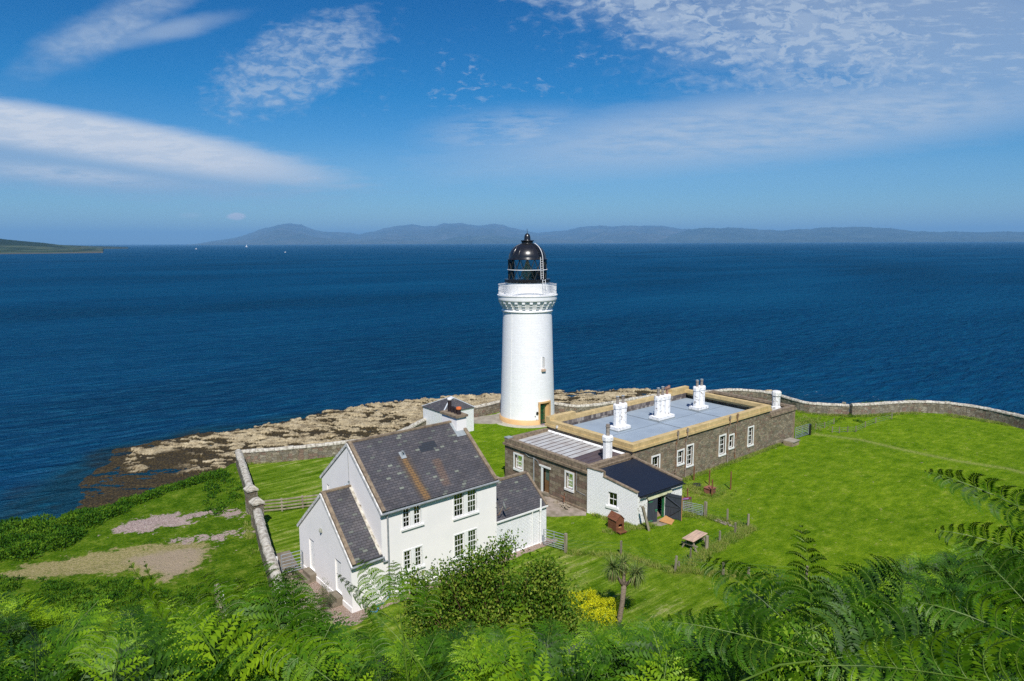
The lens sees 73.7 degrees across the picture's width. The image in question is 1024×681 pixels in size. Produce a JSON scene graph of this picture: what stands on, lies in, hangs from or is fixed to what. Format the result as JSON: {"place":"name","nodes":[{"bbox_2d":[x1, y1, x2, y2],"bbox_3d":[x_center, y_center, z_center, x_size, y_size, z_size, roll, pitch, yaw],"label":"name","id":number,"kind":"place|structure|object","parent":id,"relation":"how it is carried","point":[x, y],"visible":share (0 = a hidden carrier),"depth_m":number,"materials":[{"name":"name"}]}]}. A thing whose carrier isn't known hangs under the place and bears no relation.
{"place":"outdoors","nodes":[
{"label":"outdoors","id":0,"kind":"place"},
{"bbox_2d":[0,239,102,253],"bbox_3d":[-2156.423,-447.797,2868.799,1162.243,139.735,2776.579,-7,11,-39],"label":"hills","id":1,"kind":"structure","parent":0,"point":[15,247],"depth_m":2323.71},
{"bbox_2d":[67,245,127,248],"bbox_3d":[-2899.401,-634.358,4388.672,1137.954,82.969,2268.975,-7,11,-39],"label":"hills","id":2,"kind":"structure","parent":0,"point":[107,247],"depth_m":4183.74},
{"bbox_2d":[275,550,298,571],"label":"gate","id":3,"kind":"structure","parent":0,"point":[278,555],"depth_m":41.25,"materials":[{"name":"wood"}]},
{"bbox_2d":[282,571,333,621],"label":"path","id":4,"kind":"structure","parent":0,"point":[317,606],"depth_m":37.16,"materials":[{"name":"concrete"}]},
{"bbox_2d":[77,388,772,508],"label":"rocky shore","id":5,"kind":"structure","parent":0,"point":[195,454],"depth_m":86.95,"materials":[{"name":"stone"}]},
{"bbox_2d":[187,223,743,244],"bbox_3d":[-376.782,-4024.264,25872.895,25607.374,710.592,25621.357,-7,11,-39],"label":"hills","id":6,"kind":"structure","parent":0,"point":[290,234],"depth_m":18227.06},
{"bbox_2d":[437,235,535,243],"bbox_3d":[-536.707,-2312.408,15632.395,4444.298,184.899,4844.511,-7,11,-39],"label":"hills","id":7,"kind":"structure","parent":0,"point":[487,239],"depth_m":14352.06,"materials":[{"name":"blue"}]},
{"bbox_2d":[474,413,501,423],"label":"pavement","id":8,"kind":"structure","parent":0,"point":[492,419],"depth_m":73.78,"materials":[{"name":"concrete"}]},
{"bbox_2d":[0,242,1023,521],"bbox_3d":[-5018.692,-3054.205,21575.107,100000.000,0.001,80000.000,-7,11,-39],"label":"sea","id":9,"kind":"structure","parent":0,"point":[104,354],"depth_m":195.38,"materials":[{"name":"liquid"}]},
{"bbox_2d":[0,411,1023,642],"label":"ground","id":10,"kind":"structure","parent":0,"point":[851,495],"depth_m":46.57,"materials":[{"name":"green plant"}]},
{"bbox_2d":[63,619,117,680],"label":"bracken frond","id":11,"kind":"object","parent":10,"relation":"on","point":[92,651],"visible":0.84,"depth_m":2.36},
{"bbox_2d":[0,574,206,616],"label":"undergrowth","id":12,"kind":"object","parent":10,"relation":"on","point":[12,583],"visible":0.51,"depth_m":37.34,"materials":[{"name":"green plant"}]},
{"bbox_2d":[0,467,244,561],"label":"undergrowth","id":13,"kind":"object","parent":10,"relation":"on","point":[19,537],"visible":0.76,"depth_m":46.48,"materials":[{"name":"green plant"}]},
{"bbox_2d":[144,561,176,662],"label":"bracken frond","id":14,"kind":"object","parent":10,"relation":"on","point":[152,585],"visible":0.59,"depth_m":2.86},
{"bbox_2d":[128,560,194,674],"bbox_3d":[-1.405,1.973,2.962,0.286,2.244,0.074,-3,9,-20],"label":"bracken frond","id":15,"kind":"object","parent":10,"relation":"on","point":[145,590],"visible":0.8,"depth_m":2.82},
{"bbox_2d":[166,596,213,661],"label":"bracken frond","id":16,"kind":"object","parent":10,"relation":"on","point":[177,610],"visible":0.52,"depth_m":3.47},
{"bbox_2d":[187,567,250,680],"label":"bracken frond","id":17,"kind":"object","parent":10,"relation":"on","point":[214,579],"visible":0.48,"depth_m":3.40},
{"bbox_2d":[213,583,225,621],"bbox_3d":[-2.379,2.924,5.801,0.367,1.704,0.065,7,11,42],"label":"marker pole","id":18,"kind":"object","parent":10,"relation":"on","point":[220,606],"visible":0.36,"depth_m":5.77,"materials":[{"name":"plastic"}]},
{"bbox_2d":[195,573,252,649],"bbox_3d":[-1.372,2.196,3.465,0.304,2.225,0.126,-2,8,-10],"label":"bracken frond","id":19,"kind":"object","parent":10,"relation":"on","point":[226,600],"visible":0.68,"depth_m":3.34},
{"bbox_2d":[235,449,252,493],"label":"boundary wall","id":20,"kind":"structure","parent":10,"relation":"on","point":[243,472],"depth_m":54.35,"materials":[{"name":"stone"}]},
{"bbox_2d":[215,607,280,679],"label":"bracken frond","id":21,"kind":"object","parent":10,"relation":"on","point":[240,617],"visible":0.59,"depth_m":3.00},
{"bbox_2d":[243,484,258,514],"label":"gate pillar","id":22,"kind":"structure","parent":10,"relation":"on","point":[251,491],"depth_m":48.33,"materials":[{"name":"stone"}]},
{"bbox_2d":[232,577,278,630],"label":"bracken frond","id":23,"kind":"object","parent":10,"relation":"on","point":[244,584],"visible":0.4,"depth_m":3.60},
{"bbox_2d":[249,497,264,528],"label":"gate pillar","id":24,"kind":"structure","parent":10,"relation":"on","point":[256,502],"depth_m":45.92,"materials":[{"name":"stone"}]},
{"bbox_2d":[253,508,293,615],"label":"boundary wall","id":25,"kind":"structure","parent":10,"relation":"on","point":[266,549],"depth_m":40.54,"materials":[{"name":"stone"}]},
{"bbox_2d":[244,560,309,654],"bbox_3d":[-1.171,2.211,3.543,0.305,2.312,0.125,-2,8,-14],"label":"bracken frond","id":26,"kind":"object","parent":10,"relation":"on","point":[261,585],"visible":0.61,"depth_m":3.41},
{"bbox_2d":[263,494,317,510],"bbox_3d":[-13.649,11.716,49.883,9.107,1.230,0.294,-3,9,-18],"label":"rail fence","id":27,"kind":"object","parent":10,"relation":"on","point":[301,499],"visible":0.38,"depth_m":48.95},
{"bbox_2d":[270,567,321,638],"bbox_3d":[-1.065,2.205,3.477,0.218,2.259,0.205,2,9,17],"label":"bracken frond","id":28,"kind":"object","parent":10,"relation":"on","point":[297,590],"visible":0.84,"depth_m":3.40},
{"bbox_2d":[252,628,343,680],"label":"bracken frond","id":29,"kind":"object","parent":10,"relation":"on","point":[292,668],"visible":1,"depth_m":2.50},
{"bbox_2d":[296,593,335,678],"bbox_3d":[-0.883,2.168,3.203,0.177,2.102,0.102,-7,11,-39],"label":"bracken frond","id":30,"kind":"object","parent":10,"relation":"on","point":[316,614],"visible":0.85,"depth_m":3.10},
{"bbox_2d":[315,578,333,609],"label":"twiggy shrub","id":31,"kind":"object","parent":10,"relation":"on","point":[327,599],"visible":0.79,"depth_m":35.50,"materials":[{"name":"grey plant"}]},
{"bbox_2d":[353,612,393,680],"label":"bracken frond","id":32,"kind":"object","parent":10,"relation":"on","point":[376,650],"visible":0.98,"depth_m":3.18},
{"bbox_2d":[337,573,430,680],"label":"bracken frond","id":33,"kind":"object","parent":10,"relation":"on","point":[373,606],"visible":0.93,"depth_m":3.40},
{"bbox_2d":[356,559,419,680],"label":"bracken frond","id":34,"kind":"object","parent":10,"relation":"on","point":[370,595],"visible":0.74,"depth_m":3.46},
{"bbox_2d":[379,561,414,680],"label":"bracken frond","id":35,"kind":"object","parent":10,"relation":"on","point":[404,588],"visible":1,"depth_m":3.37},
{"bbox_2d":[297,398,547,612],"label":"white cottage","id":36,"kind":"structure","parent":10,"relation":"on","point":[406,497],"depth_m":38.52,"materials":[{"name":"paint"}]},
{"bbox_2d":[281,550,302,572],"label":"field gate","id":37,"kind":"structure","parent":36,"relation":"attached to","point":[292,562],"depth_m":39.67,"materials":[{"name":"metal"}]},
{"bbox_2d":[310,539,314,569],"bbox_3d":[-11.364,12.242,39.090,0.044,1.820,0.640,-7,11,-39],"label":"door","id":38,"kind":"structure","parent":36,"relation":"in","point":[311,541],"depth_m":39.14,"materials":[{"name":"white paint"}]},
{"bbox_2d":[336,559,341,592],"bbox_3d":[-9.181,12.579,36.466,0.044,1.800,0.700,-7,11,-39],"label":"door","id":39,"kind":"structure","parent":36,"relation":"in","point":[339,584],"depth_m":36.53,"materials":[{"name":"white paint"}]},
{"bbox_2d":[402,505,411,528],"bbox_3d":[-5.903,9.512,37.143,0.580,1.210,0.662,-7,11,-39],"label":"window","id":40,"kind":"structure","parent":36,"relation":"in","point":[406,516],"depth_m":37.09,"materials":[{"name":"white paint"}]},
{"bbox_2d":[403,548,412,570],"bbox_3d":[-5.893,11.938,37.492,0.580,1.190,0.662,-7,11,-39],"label":"window","id":41,"kind":"structure","parent":36,"relation":"in","point":[407,554],"depth_m":37.41,"materials":[{"name":"white paint"}]},
{"bbox_2d":[413,502,421,525],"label":"window","id":42,"kind":"structure","parent":36,"relation":"in","point":[417,510],"depth_m":37.48,"materials":[{"name":"white paint"}]},
{"bbox_2d":[414,545,422,567],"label":"window","id":43,"kind":"structure","parent":36,"relation":"in","point":[417,550],"depth_m":37.81,"materials":[{"name":"white paint"}]},
{"bbox_2d":[453,492,464,518],"bbox_3d":[-3.246,9.347,39.335,0.810,1.490,0.662,-7,11,-39],"label":"window","id":44,"kind":"structure","parent":36,"relation":"in","point":[458,499],"depth_m":39.35,"materials":[{"name":"white paint"}]},
{"bbox_2d":[453,531,465,558],"bbox_3d":[-3.235,11.782,39.685,0.810,1.450,0.662,-7,11,-39],"label":"window","id":45,"kind":"structure","parent":36,"relation":"in","point":[459,539],"depth_m":39.69,"materials":[{"name":"white paint"}]},
{"bbox_2d":[467,489,477,513],"bbox_3d":[-2.525,9.260,39.924,0.780,1.490,0.662,-7,11,-39],"label":"window","id":46,"kind":"structure","parent":36,"relation":"in","point":[472,495],"depth_m":39.88,"materials":[{"name":"white paint"}]},
{"bbox_2d":[467,527,477,551],"bbox_3d":[-2.522,11.696,40.268,0.760,1.450,0.662,-7,11,-39],"label":"window","id":47,"kind":"structure","parent":36,"relation":"in","point":[471,534],"depth_m":40.16,"materials":[{"name":"white paint"}]},
{"bbox_2d":[406,567,442,680],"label":"bracken frond","id":48,"kind":"object","parent":10,"relation":"on","point":[420,613],"visible":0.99,"depth_m":3.62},
{"bbox_2d":[422,396,474,431],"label":"white store","id":49,"kind":"structure","parent":10,"relation":"on","point":[432,414],"depth_m":68.98,"materials":[{"name":"paint"}]},
{"bbox_2d":[26,572,907,679],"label":"undergrowth","id":50,"kind":"object","parent":10,"relation":"on","point":[393,644],"depth_m":5.88,"materials":[{"name":"green plant"}]},
{"bbox_2d":[388,529,623,649],"bbox_3d":[0.245,5.064,11.698,4.253,3.717,4.603,-7,11,-39],"label":"leafy shrub","id":51,"kind":"object","parent":10,"relation":"on","point":[539,592],"visible":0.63,"depth_m":11.56,"materials":[{"name":"green plant"}]},
{"bbox_2d":[0,542,1023,680],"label":"bracken","id":52,"kind":"object","parent":10,"relation":"on","point":[155,661],"visible":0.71,"depth_m":3.02,"materials":[{"name":"plant"}]},
{"bbox_2d":[0,539,1023,649],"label":"bracken","id":53,"kind":"object","parent":10,"relation":"on","point":[35,610],"visible":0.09,"depth_m":14.68,"materials":[{"name":"plant"}]},
{"bbox_2d":[1,551,1023,680],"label":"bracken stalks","id":54,"kind":"object","parent":10,"relation":"on","point":[469,645],"visible":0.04,"depth_m":2.95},
{"bbox_2d":[504,602,537,678],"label":"bracken frond","id":55,"kind":"object","parent":10,"relation":"on","point":[521,625],"visible":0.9,"depth_m":3.03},
{"bbox_2d":[497,230,557,424],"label":"lighthouse","id":56,"kind":"object","parent":10,"relation":"on","point":[527,301],"visible":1,"depth_m":71.16,"materials":[{"name":"paint"}]},
{"bbox_2d":[542,357,544,368],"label":"window","id":57,"kind":"structure","parent":56,"relation":"in","point":[543,358],"depth_m":71.32,"materials":[{"name":"glass"}]},
{"bbox_2d":[544,403,547,421],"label":"door","id":58,"kind":"structure","parent":56,"relation":"in","point":[545,404],"depth_m":72.39,"materials":[{"name":"paint"}]},
{"bbox_2d":[241,388,848,463],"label":"boundary wall","id":59,"kind":"structure","parent":10,"relation":"on","point":[295,453],"depth_m":74.97,"materials":[{"name":"stone"}]},
{"bbox_2d":[564,533,567,552],"bbox_3d":[3.322,12.624,42.206,0.150,1.470,0.150,-7,11,-39],"label":"gate post","id":60,"kind":"object","parent":10,"relation":"on","point":[565,541],"visible":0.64,"depth_m":42.12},
{"bbox_2d":[543,529,563,549],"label":"field gate","id":61,"kind":"structure","parent":60,"relation":"attached to","point":[552,539],"depth_m":42.76,"materials":[{"name":"metal"}]},
{"bbox_2d":[503,424,629,511],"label":"stone wing","id":62,"kind":"structure","parent":10,"relation":"on","point":[554,464],"depth_m":51.71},
{"bbox_2d":[513,452,522,471],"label":"window","id":63,"kind":"structure","parent":62,"relation":"in","point":[519,458],"depth_m":54.18,"materials":[{"name":"white paint"}]},
{"bbox_2d":[545,468,548,492],"bbox_3d":[2.722,10.567,51.721,0.058,1.940,0.680,-7,11,-39],"label":"door","id":64,"kind":"structure","parent":62,"relation":"in","point":[546,470],"depth_m":51.78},
{"bbox_2d":[564,470,573,492],"bbox_3d":[4.215,10.227,49.645,0.245,1.470,0.980,-7,11,-39],"label":"window","id":65,"kind":"structure","parent":62,"relation":"in","point":[570,476],"depth_m":49.77,"materials":[{"name":"white paint"}]},
{"bbox_2d":[565,587,623,622],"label":"yellow shrub","id":66,"kind":"object","parent":10,"relation":"on","point":[593,597],"visible":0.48,"depth_m":35.05,"materials":[{"name":"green plant"}]},
{"bbox_2d":[573,604,618,624],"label":"yellow shrub","id":67,"kind":"object","parent":10,"relation":"on","point":[596,612],"visible":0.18,"depth_m":33.40,"materials":[{"name":"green plant"}]},
{"bbox_2d":[607,510,626,534],"bbox_3d":[6.982,12.087,45.235,0.780,1.340,1.240,-5,10,-31],"label":"kennel","id":68,"kind":"object","parent":10,"relation":"on","point":[615,521],"visible":0.99,"depth_m":45.06,"materials":[{"name":"brown wood"}]},
{"bbox_2d":[570,540,667,562],"bbox_3d":[6.588,12.870,41.346,6.559,1.202,0.900,3,9,22],"label":"wire fence","id":69,"kind":"object","parent":10,"relation":"on","point":[620,548],"visible":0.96,"depth_m":41.65,"materials":[{"name":"green paint"}]},
{"bbox_2d":[599,551,649,622],"bbox_3d":[5.612,12.657,33.909,2.398,4.270,2.210,-7,11,-39],"label":"cordyline palm","id":70,"kind":"object","parent":10,"relation":"on","point":[635,576],"visible":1,"depth_m":33.81,"materials":[{"name":"green plant"}]},
{"bbox_2d":[237,409,1013,578],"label":"long grass","id":71,"kind":"structure","parent":10,"relation":"on","point":[729,539],"depth_m":45.78,"materials":[{"name":"plant"}]},
{"bbox_2d":[587,455,685,525],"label":"garage","id":72,"kind":"structure","parent":10,"relation":"on","point":[627,490],"depth_m":47.31,"materials":[{"name":"white paint"}]},
{"bbox_2d":[605,492,618,510],"bbox_3d":[7.106,10.973,47.147,0.785,1.160,1.020,-10,13,-50],"label":"window","id":73,"kind":"structure","parent":72,"relation":"in","point":[607,506],"depth_m":47.03,"materials":[{"name":"white paint"}]},
{"bbox_2d":[647,498,657,522],"bbox_3d":[9.578,11.639,46.515,0.800,1.800,0.060,-4,9,-26],"label":"door","id":74,"kind":"structure","parent":72,"relation":"in","point":[652,504],"depth_m":46.50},
{"bbox_2d":[665,493,682,520],"bbox_3d":[11.145,11.485,47.116,1.204,1.800,0.126,5,10,33],"label":"door","id":75,"kind":"structure","parent":72,"relation":"in","point":[673,502],"depth_m":47.10,"materials":[{"name":"grey wood"}]},
{"bbox_2d":[682,497,691,507],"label":"paling gate","id":76,"kind":"structure","parent":72,"relation":"attached to","point":[687,498],"depth_m":48.99,"materials":[{"name":"red paint"}]},
{"bbox_2d":[683,501,702,514],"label":"field gate","id":77,"kind":"structure","parent":72,"relation":"attached to","point":[692,507],"depth_m":47.85,"materials":[{"name":"metal"}]},
{"bbox_2d":[641,506,649,530],"bbox_3d":[8.879,11.889,45.216,0.690,1.961,0.190,-3,8,-16],"label":"leaning post","id":78,"kind":"object","parent":10,"relation":"on","point":[645,518],"visible":0.79,"depth_m":45.12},
{"bbox_2d":[659,515,673,524],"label":"plywood ramp","id":79,"kind":"structure","parent":10,"relation":"on","point":[667,519],"depth_m":46.81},
{"bbox_2d":[545,379,796,477],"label":"stone building","id":80,"kind":"structure","parent":10,"relation":"on","point":[681,431],"depth_m":59.47,"materials":[{"name":"grey stone"}]},
{"bbox_2d":[651,454,659,467],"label":"window","id":81,"kind":"structure","parent":80,"relation":"in","point":[654,459],"depth_m":52.72,"materials":[{"name":"white paint"}]},
{"bbox_2d":[677,448,684,466],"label":"window","id":82,"kind":"structure","parent":80,"relation":"in","point":[679,452],"depth_m":54.72,"materials":[{"name":"white paint"}]},
{"bbox_2d":[686,443,693,467],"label":"window","id":83,"kind":"structure","parent":80,"relation":"in","point":[689,447],"depth_m":55.51,"materials":[{"name":"white paint"}]},
{"bbox_2d":[718,433,726,456],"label":"window","id":84,"kind":"structure","parent":80,"relation":"in","point":[721,437],"depth_m":58.39,"materials":[{"name":"white paint"}]},
{"bbox_2d":[728,433,734,449],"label":"window","id":85,"kind":"structure","parent":80,"relation":"in","point":[730,436],"depth_m":59.22,"materials":[{"name":"white paint"}]},
{"bbox_2d":[747,425,753,446],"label":"window","id":86,"kind":"structure","parent":80,"relation":"in","point":[749,437],"depth_m":61.16,"materials":[{"name":"white paint"}]},
{"bbox_2d":[681,530,707,551],"bbox_3d":[11.508,12.653,42.983,1.126,0.780,1.750,8,11,44],"label":"picnic table","id":87,"kind":"object","parent":10,"relation":"on","point":[694,536],"visible":0.98,"depth_m":42.80,"materials":[{"name":"brown wood"}]},
{"bbox_2d":[704,501,707,516],"bbox_3d":[13.479,11.880,47.569,0.170,1.330,0.170,-7,11,-39],"label":"gate post","id":88,"kind":"object","parent":10,"relation":"on","point":[705,508],"visible":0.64,"depth_m":47.48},
{"bbox_2d":[703,485,715,493],"bbox_3d":[15.066,11.415,52.020,0.720,0.470,0.680,-7,11,-39],"label":"wooden box","id":89,"kind":"object","parent":10,"relation":"on","point":[707,489],"visible":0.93,"depth_m":51.90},
{"bbox_2d":[674,514,749,570],"bbox_3d":[12.584,12.624,42.770,8.968,1.238,0.415,-8,11,-44],"label":"wire fence","id":90,"kind":"object","parent":10,"relation":"on","point":[707,540],"visible":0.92,"depth_m":42.36,"materials":[{"name":"green paint"}]},
{"bbox_2d":[711,518,736,528],"bbox_3d":[14.556,12.407,46.469,0.704,0.080,2.421,-7,11,-39],"label":"wood pile","id":91,"kind":"object","parent":10,"relation":"on","point":[722,522],"visible":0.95,"depth_m":46.44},
{"bbox_2d":[682,556,808,579],"bbox_3d":[13.184,13.201,39.022,7.073,1.152,0.554,2,8,12],"label":"wire fence","id":92,"kind":"object","parent":10,"relation":"on","point":[748,572],"visible":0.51,"depth_m":38.95,"materials":[{"name":"metal"}]},
{"bbox_2d":[661,604,862,680],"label":"bracken frond","id":93,"kind":"object","parent":10,"relation":"on","point":[770,654],"visible":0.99,"depth_m":2.37,"materials":[{"name":"plant"}]},
{"bbox_2d":[700,557,841,680],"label":"bracken frond","id":94,"kind":"object","parent":10,"relation":"on","point":[765,587],"visible":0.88,"depth_m":2.54,"materials":[{"name":"plant"}]},
{"bbox_2d":[783,438,799,446],"bbox_3d":[26.328,9.741,64.341,1.300,0.780,1.040,-7,11,-39],"label":"stone chest","id":95,"kind":"object","parent":10,"relation":"on","point":[791,442],"visible":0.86,"depth_m":64.06,"materials":[{"name":"stone"}]},
{"bbox_2d":[777,525,841,664],"bbox_3d":[1.101,1.831,2.651,0.062,2.340,0.241,-7,11,-39],"label":"bracken frond","id":96,"kind":"object","parent":10,"relation":"on","point":[805,582],"visible":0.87,"depth_m":2.53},
{"bbox_2d":[808,424,811,434],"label":"gate post","id":97,"kind":"object","parent":10,"relation":"on","point":[810,426],"visible":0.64,"depth_m":67.48,"materials":[{"name":"black paint"}]},
{"bbox_2d":[795,424,808,437],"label":"field gate","id":98,"kind":"structure","parent":97,"relation":"attached to","point":[801,431],"depth_m":66.66,"materials":[{"name":"metal"}]},
{"bbox_2d":[752,553,902,670],"bbox_3d":[1.143,1.867,2.644,0.501,2.274,0.212,3,9,23],"label":"bracken frond","id":99,"kind":"object","parent":10,"relation":"on","point":[865,580],"visible":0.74,"depth_m":2.48,"materials":[{"name":"plant"}]},
{"bbox_2d":[825,413,864,422],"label":"undergrowth","id":100,"kind":"object","parent":10,"relation":"on","point":[856,420],"visible":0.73,"depth_m":72.78,"materials":[{"name":"green plant"}]},
{"bbox_2d":[741,597,952,680],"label":"bracken frond","id":101,"kind":"object","parent":10,"relation":"on","point":[897,627],"visible":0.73,"depth_m":2.21,"materials":[{"name":"plant"}]},
{"bbox_2d":[815,413,892,432],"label":"plot fence","id":102,"kind":"object","parent":10,"relation":"on","point":[847,426],"visible":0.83,"depth_m":69.87,"materials":[{"name":"metal"}]},
{"bbox_2d":[806,627,1021,680],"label":"bracken frond","id":103,"kind":"object","parent":10,"relation":"on","point":[965,658],"visible":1,"depth_m":1.40,"materials":[{"name":"plant"}]},
{"bbox_2d":[849,400,1023,428],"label":"boundary wall","id":104,"kind":"structure","parent":10,"relation":"on","point":[969,410],"depth_m":74.90,"materials":[{"name":"stone"}]},
{"bbox_2d":[916,590,1023,680],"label":"bracken frond","id":105,"kind":"object","parent":10,"relation":"on","point":[1016,626],"visible":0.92,"depth_m":1.41,"materials":[{"name":"plant"}]},
{"bbox_2d":[924,469,1023,534],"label":"bracken frond","id":106,"kind":"object","parent":10,"relation":"on","point":[997,491],"visible":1,"depth_m":1.81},
{"bbox_2d":[935,522,1023,582],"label":"bracken frond","id":107,"kind":"object","parent":10,"relation":"on","point":[1002,530],"visible":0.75,"depth_m":1.98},
{"bbox_2d":[952,535,1023,619],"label":"bracken frond","id":108,"kind":"object","parent":10,"relation":"on","point":[1003,551],"visible":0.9,"depth_m":1.54,"materials":[{"name":"plant"}]},
{"bbox_2d":[0,0,1023,244],"label":"sky","id":109,"kind":"structure","parent":0,"point":[122,121],"materials":[{"name":"blue"}]},
{"bbox_2d":[497,413,546,427],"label":"pavement","id":110,"kind":"structure","parent":0,"point":[521,426],"depth_m":71.43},
{"bbox_2d":[544,496,585,516],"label":"pavement","id":111,"kind":"structure","parent":0,"point":[553,509],"depth_m":48.70,"materials":[{"name":"concrete"}]},
{"bbox_2d":[560,502,570,508],"bbox_3d":[3.798,11.913,49.255,0.714,0.341,1.137,-7,11,-39],"label":"log pile","id":112,"kind":"object","parent":111,"relation":"on","point":[564,505],"visible":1,"depth_m":49.19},
{"bbox_2d":[652,518,666,525],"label":"path","id":113,"kind":"structure","parent":0,"point":[659,523],"depth_m":46.46,"materials":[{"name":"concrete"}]},
{"bbox_2d":[658,227,1023,242],"bbox_3d":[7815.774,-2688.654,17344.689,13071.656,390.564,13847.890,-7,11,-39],"label":"hills","id":114,"kind":"structure","parent":0,"point":[820,234],"depth_m":14529.92,"materials":[{"name":"grass"},{"name":"earth"},{"name":"rock"}]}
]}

